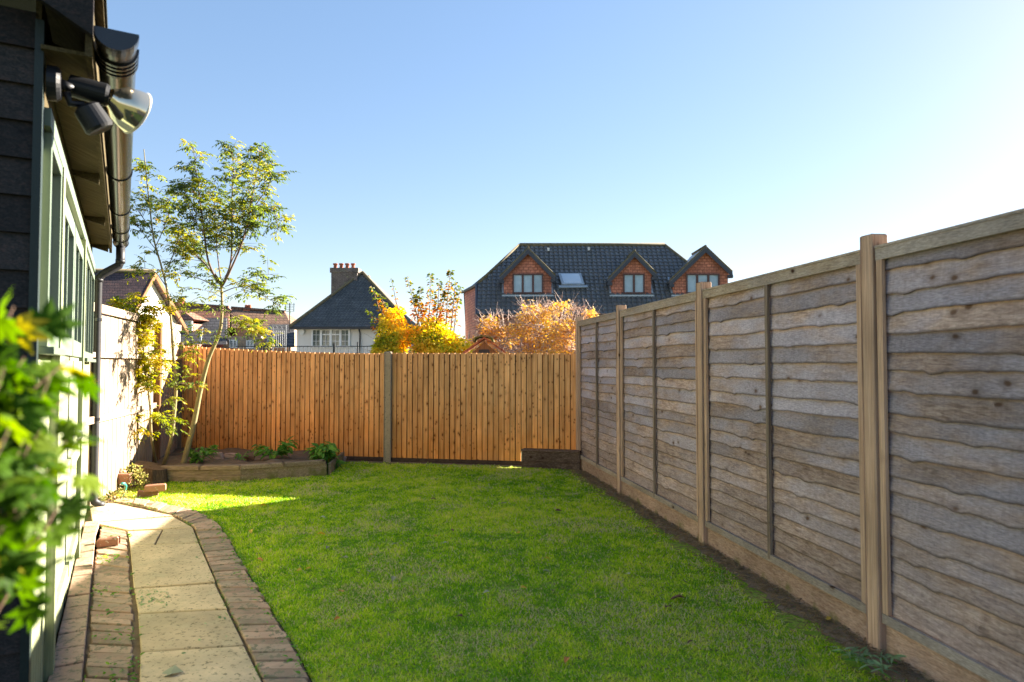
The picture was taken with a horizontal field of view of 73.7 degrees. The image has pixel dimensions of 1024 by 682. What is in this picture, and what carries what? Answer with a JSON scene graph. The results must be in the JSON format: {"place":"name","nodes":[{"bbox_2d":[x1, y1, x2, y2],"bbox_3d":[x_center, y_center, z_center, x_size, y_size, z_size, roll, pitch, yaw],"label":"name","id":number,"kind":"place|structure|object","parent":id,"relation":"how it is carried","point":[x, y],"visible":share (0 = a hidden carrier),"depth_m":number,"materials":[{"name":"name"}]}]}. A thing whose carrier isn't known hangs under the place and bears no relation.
{"place":"outdoors","nodes":[
{"label":"outdoors","id":0,"kind":"place"},
{"bbox_2d":[94,268,187,341],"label":"white gable house","id":1,"kind":"structure","parent":0,"point":[114,284],"depth_m":26.50,"materials":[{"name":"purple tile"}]},
{"bbox_2d":[90,494,260,681],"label":"path","id":2,"kind":"structure","parent":0,"point":[180,572],"depth_m":4.00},
{"bbox_2d":[120,482,126,497],"bbox_3d":[-4.086,1.574,7.169,0.079,0.222,0.297,1,-2,-31],"label":"garden hose","id":3,"kind":"object","parent":2,"relation":"on","point":[124,484],"visible":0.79,"depth_m":7.12,"materials":[{"name":"teal plastic"}]},
{"bbox_2d":[162,665,182,675],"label":"fallen leaf","id":4,"kind":"object","parent":2,"relation":"on","point":[173,669],"visible":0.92,"depth_m":3.15,"materials":[{"name":"plant"}]},
{"bbox_2d":[129,556,244,653],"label":"path clippings","id":5,"kind":"object","parent":2,"relation":"on","point":[151,598],"visible":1,"depth_m":4.08,"materials":[{"name":"brown plant"}]},
{"bbox_2d":[83,496,310,681],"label":"path weeds","id":6,"kind":"object","parent":2,"relation":"on","point":[135,678],"visible":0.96,"depth_m":4.07,"materials":[{"name":"green plant"}]},
{"bbox_2d":[55,504,310,681],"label":"path bed","id":7,"kind":"object","parent":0,"point":[136,650],"visible":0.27,"depth_m":3.81,"materials":[{"name":"soil"}]},
{"bbox_2d":[0,287,109,633],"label":"maple shrub","id":8,"kind":"object","parent":7,"relation":"on","point":[26,442],"visible":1,"depth_m":0.81,"materials":[{"name":"green plant"}]},
{"bbox_2d":[47,496,308,681],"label":"path edging","id":9,"kind":"object","parent":7,"relation":"on","point":[265,645],"visible":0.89,"depth_m":3.92,"materials":[{"name":"brown brick"}]},
{"bbox_2d":[96,536,119,546],"bbox_3d":[-3.170,1.574,5.365,0.154,0.065,0.086,1,-2,-22],"label":"loose brick","id":10,"kind":"object","parent":9,"relation":"on","point":[108,541],"visible":1,"depth_m":5.34,"materials":[{"name":"red brick"}]},
{"bbox_2d":[289,263,420,353],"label":"bungalow house","id":11,"kind":"structure","parent":0,"point":[338,316],"depth_m":40.72,"materials":[{"name":"tile"}]},
{"bbox_2d":[311,329,349,345],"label":"window","id":12,"kind":"structure","parent":11,"relation":"in","point":[319,337],"depth_m":40.37,"materials":[{"name":"white glass"}]},
{"bbox_2d":[110,452,906,681],"bbox_3d":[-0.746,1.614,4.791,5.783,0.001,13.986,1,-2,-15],"label":"lawn","id":13,"kind":"structure","parent":0,"point":[778,615],"depth_m":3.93,"materials":[{"name":"plant"}]},
{"bbox_2d":[0,0,138,681],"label":"garden shed","id":14,"kind":"structure","parent":13,"relation":"on","point":[65,190],"depth_m":2.84,"materials":[{"name":"black paint"}]},
{"bbox_2d":[38,132,65,355],"bbox_3d":[-1.956,-0.376,2.902,0.075,0.870,0.600,1,-2,-30],"label":"window","id":15,"kind":"structure","parent":14,"relation":"in","point":[52,166],"depth_m":2.71,"materials":[{"name":"paint"}]},
{"bbox_2d":[56,198,74,638],"bbox_3d":[-2.400,0.425,3.635,0.043,2.282,0.970,1,-2,-30],"label":"door","id":16,"kind":"structure","parent":14,"relation":"in","point":[69,245],"depth_m":3.77,"materials":[{"name":"paint"}]},
{"bbox_2d":[65,226,83,601],"bbox_3d":[-2.902,0.455,4.516,0.043,2.282,0.980,1,-2,-30],"label":"door","id":17,"kind":"structure","parent":14,"relation":"in","point":[71,541],"depth_m":4.53,"materials":[{"name":"paint"}]},
{"bbox_2d":[84,253,95,361],"bbox_3d":[-3.667,-0.244,5.907,0.075,0.850,1.860,1,-2,-30],"label":"window","id":18,"kind":"structure","parent":14,"relation":"in","point":[90,277],"depth_m":6.03,"materials":[{"name":"paint"}]},
{"bbox_2d":[46,65,151,135],"bbox_3d":[-1.679,-0.935,2.754,0.190,0.237,0.375,-2,-3,44],"label":"security lamp","id":19,"kind":"object","parent":14,"relation":"attached to","point":[128,109],"visible":1,"depth_m":2.71,"materials":[{"name":"black plastic"}]},
{"bbox_2d":[100,488,134,501],"bbox_3d":[-4.128,1.633,7.166,0.352,0.177,0.354,0,-2,0],"label":"variegated ivy","id":20,"kind":"object","parent":13,"relation":"on","point":[113,494],"visible":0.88,"depth_m":7.14,"materials":[{"name":"yellow plant"}]},
{"bbox_2d":[117,472,131,483],"bbox_3d":[-4.453,1.561,7.773,0.209,0.130,0.120,0,-2,-12],"label":"loose brick","id":21,"kind":"object","parent":13,"relation":"on","point":[125,477],"visible":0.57,"depth_m":7.73,"materials":[{"name":"red brick"}]},
{"bbox_2d":[128,479,136,488],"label":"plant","id":22,"kind":"object","parent":13,"relation":"on","point":[133,482],"visible":0.26,"depth_m":8.02,"materials":[{"name":"green plant"}]},
{"bbox_2d":[117,463,149,490],"bbox_3d":[-4.375,1.574,7.893,0.376,0.340,0.302,0,-2,0],"label":"variegated ivy","id":23,"kind":"object","parent":13,"relation":"on","point":[143,479],"visible":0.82,"depth_m":7.88,"materials":[{"name":"yellow plant"}]},
{"bbox_2d":[87,302,183,504],"bbox_3d":[-4.514,0.700,8.035,0.110,2.090,5.898,1,-2,-15],"label":"pale board fence","id":24,"kind":"object","parent":13,"relation":"on","point":[123,403],"visible":0.43,"depth_m":8.01,"materials":[{"name":"white wood"}]},
{"bbox_2d":[137,490,158,497],"bbox_3d":[-3.989,1.674,7.481,0.213,0.085,0.103,1,-2,-27],"label":"loose brick","id":25,"kind":"object","parent":13,"relation":"on","point":[141,493],"visible":0.79,"depth_m":7.44,"materials":[{"name":"red brick"}]},
{"bbox_2d":[144,483,166,491],"bbox_3d":[-3.913,1.609,7.494,0.214,0.073,0.101,1,-2,-17],"label":"loose brick","id":26,"kind":"object","parent":25,"relation":"on","point":[154,487],"visible":1,"depth_m":7.45,"materials":[{"name":"red brick"}]},
{"bbox_2d":[133,461,168,485],"bbox_3d":[-4.402,1.598,8.297,0.420,0.271,0.428,0,-2,0],"label":"tree stump","id":27,"kind":"object","parent":13,"relation":"on","point":[156,472],"visible":0.7,"depth_m":8.22,"materials":[{"name":"brown wood"}]},
{"bbox_2d":[173,299,234,349],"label":"terraced house","id":28,"kind":"structure","parent":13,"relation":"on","point":[210,321],"depth_m":46.40,"materials":[{"name":"red brick"}]},
{"bbox_2d":[157,447,343,481],"bbox_3d":[-3.830,1.674,9.560,2.899,0.205,2.414,0,-2,0],"label":"raised bed","id":29,"kind":"object","parent":13,"relation":"on","point":[290,465],"visible":0.7,"depth_m":8.71,"materials":[{"name":"brown wood"}]},
{"bbox_2d":[102,292,190,462],"bbox_3d":[-4.475,0.513,8.512,0.978,2.288,0.900,-1,-2,27],"label":"climbing shrub","id":30,"kind":"object","parent":29,"relation":"on","point":[147,317],"visible":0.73,"depth_m":8.51,"materials":[{"name":"green plant"}]},
{"bbox_2d":[124,149,211,464],"bbox_3d":[-4.440,-0.402,8.797,1.327,4.101,1.014,0,-2,0],"label":"ash sapling","id":31,"kind":"object","parent":29,"relation":"on","point":[149,202],"visible":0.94,"depth_m":8.73,"materials":[{"name":"green plant"}]},
{"bbox_2d":[180,445,218,463],"bbox_3d":[-4.140,1.511,9.095,0.496,0.251,0.381,-1,-2,15],"label":"leafy plant","id":32,"kind":"object","parent":29,"relation":"on","point":[195,456],"visible":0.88,"depth_m":9.09,"materials":[{"name":"green plant"}]},
{"bbox_2d":[213,452,223,458],"bbox_3d":[-4.032,1.586,9.373,0.152,0.127,0.102,0,-2,0],"label":"stone","id":33,"kind":"object","parent":29,"relation":"on","point":[220,455],"visible":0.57,"depth_m":9.34,"materials":[{"name":"grey stone"}]},
{"bbox_2d":[144,134,299,462],"bbox_3d":[-3.870,-0.569,8.963,2.304,4.431,1.282,0,-2,0],"label":"ash sapling","id":34,"kind":"object","parent":29,"relation":"on","point":[250,222],"visible":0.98,"depth_m":8.92,"materials":[{"name":"green plant"}]},
{"bbox_2d":[224,453,237,458],"bbox_3d":[-3.897,1.598,9.478,0.222,0.088,0.116,0,-2,0],"label":"stone","id":35,"kind":"object","parent":29,"relation":"on","point":[230,455],"visible":0.81,"depth_m":9.43,"materials":[{"name":"grey stone"}]},
{"bbox_2d":[235,451,248,460],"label":"seedling","id":36,"kind":"object","parent":29,"relation":"on","point":[238,455],"visible":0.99,"depth_m":9.22,"materials":[{"name":"green plant"}]},
{"bbox_2d":[244,455,255,459],"bbox_3d":[-3.601,1.603,9.385,0.142,0.065,0.114,0,-2,-10],"label":"stone","id":37,"kind":"object","parent":29,"relation":"on","point":[249,457],"visible":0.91,"depth_m":9.34,"materials":[{"name":"brown stone"}]},
{"bbox_2d":[250,436,298,459],"bbox_3d":[-3.279,1.463,9.356,0.646,0.320,0.403,0,-2,0],"label":"leafy plant","id":38,"kind":"object","parent":29,"relation":"on","point":[283,449],"visible":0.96,"depth_m":9.33,"materials":[{"name":"green plant"}]},
{"bbox_2d":[303,441,340,461],"bbox_3d":[-2.538,1.545,9.303,0.496,0.356,0.522,-1,-2,37],"label":"leafy plant","id":39,"kind":"object","parent":29,"relation":"on","point":[325,452],"visible":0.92,"depth_m":9.24,"materials":[{"name":"green plant"}]},
{"bbox_2d":[327,459,345,467],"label":"leafy plant","id":40,"kind":"object","parent":29,"relation":"on","point":[339,462],"visible":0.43,"depth_m":9.42,"materials":[{"name":"green plant"}]},
{"bbox_2d":[223,305,296,352],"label":"terraced house","id":41,"kind":"structure","parent":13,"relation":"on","point":[249,311],"depth_m":48.21,"materials":[{"name":"brick"}]},
{"bbox_2d":[285,303,294,350],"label":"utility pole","id":42,"kind":"object","parent":41,"relation":"attached to","point":[289,309],"visible":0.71,"depth_m":46.08,"materials":[{"name":"black metal"}]},
{"bbox_2d":[272,325,286,350],"bbox_3d":[-10.227,0.885,29.987,0.611,3.177,0.044,0,-2,0],"label":"iron screen","id":43,"kind":"object","parent":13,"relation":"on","point":[280,336],"visible":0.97,"depth_m":30.02,"materials":[{"name":"grey metal"}]},
{"bbox_2d":[236,342,371,352],"bbox_3d":[-6.108,1.077,19.965,3.983,2.110,0.106,0,-2,-1],"label":"metal railing","id":44,"kind":"object","parent":13,"relation":"on","point":[334,346],"visible":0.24,"depth_m":19.99,"materials":[{"name":"black metal"}]},
{"bbox_2d":[181,346,575,465],"bbox_3d":[-2.135,0.958,10.235,6.420,1.804,0.135,0,-2,11],"label":"closeboard fence","id":45,"kind":"object","parent":13,"relation":"on","point":[484,408],"visible":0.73,"depth_m":10.15,"materials":[{"name":"orange wood"}]},
{"bbox_2d":[365,269,475,353],"bbox_3d":[-1.716,0.267,12.962,2.233,3.274,1.485,0,-2,0],"label":"autumn shrub","id":46,"kind":"object","parent":13,"relation":"on","point":[397,335],"visible":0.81,"depth_m":12.87,"materials":[{"name":"yellow plant"}]},
{"bbox_2d":[346,461,518,465],"bbox_3d":[-0.889,1.778,9.867,3.694,0.012,0.138,0,-2,11],"label":"soil edge","id":47,"kind":"object","parent":13,"relation":"on","point":[434,463],"visible":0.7,"depth_m":9.93,"materials":[{"name":"brown soil"}]},
{"bbox_2d":[462,335,506,353],"bbox_3d":[-0.437,0.849,11.078,0.740,1.870,0.540,0,-2,0],"label":"gable roof","id":48,"kind":"object","parent":13,"relation":"on","point":[484,347],"visible":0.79,"depth_m":10.90,"materials":[{"name":"brown wood"}]},
{"bbox_2d":[462,292,599,353],"bbox_3d":[0.465,0.461,13.485,3.213,2.932,1.690,0,-2,0],"label":"autumn cherry","id":49,"kind":"object","parent":13,"relation":"on","point":[560,334],"visible":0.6,"depth_m":13.40,"materials":[{"name":"orange plant"}]},
{"bbox_2d":[521,448,580,469],"bbox_3d":[0.548,1.642,9.477,0.834,0.268,0.170,-1,-2,16],"label":"timber sleeper box","id":50,"kind":"object","parent":13,"relation":"on","point":[534,458],"visible":0.92,"depth_m":9.42,"materials":[{"name":"brown wood"}]},
{"bbox_2d":[670,594,685,599],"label":"fallen leaf","id":51,"kind":"object","parent":13,"relation":"on","point":[676,596],"visible":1,"depth_m":4.17,"materials":[{"name":"brown plant"}]},
{"bbox_2d":[575,470,927,681],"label":"soil edge","id":52,"kind":"object","parent":13,"relation":"on","point":[876,672],"visible":0.57,"depth_m":4.04,"materials":[{"name":"brown soil"}]},
{"bbox_2d":[554,468,933,681],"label":"dry clippings","id":53,"kind":"object","parent":52,"relation":"on","point":[716,552],"visible":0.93,"depth_m":4.49,"materials":[{"name":"brown plant"}]},
{"bbox_2d":[575,208,1023,681],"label":"lap panel fence","id":54,"kind":"object","parent":13,"relation":"on","point":[838,439],"visible":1,"depth_m":3.63,"materials":[{"name":"beige wood"}]},
{"bbox_2d":[830,646,906,678],"bbox_3d":[1.666,1.499,3.194,0.336,0.068,0.274,-1,-2,26],"label":"cut branch","id":55,"kind":"object","parent":13,"relation":"on","point":[863,658],"visible":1,"depth_m":3.21,"materials":[{"name":"green plant"}]},
{"bbox_2d":[92,0,1023,353],"label":"sky","id":56,"kind":"structure","parent":0,"point":[422,137],"materials":[{"name":"blue"}]},
{"bbox_2d":[461,243,732,352],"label":"brick dormer house","id":57,"kind":"structure","parent":0,"point":[607,277],"depth_m":41.22,"materials":[{"name":"tile"}]}
]}

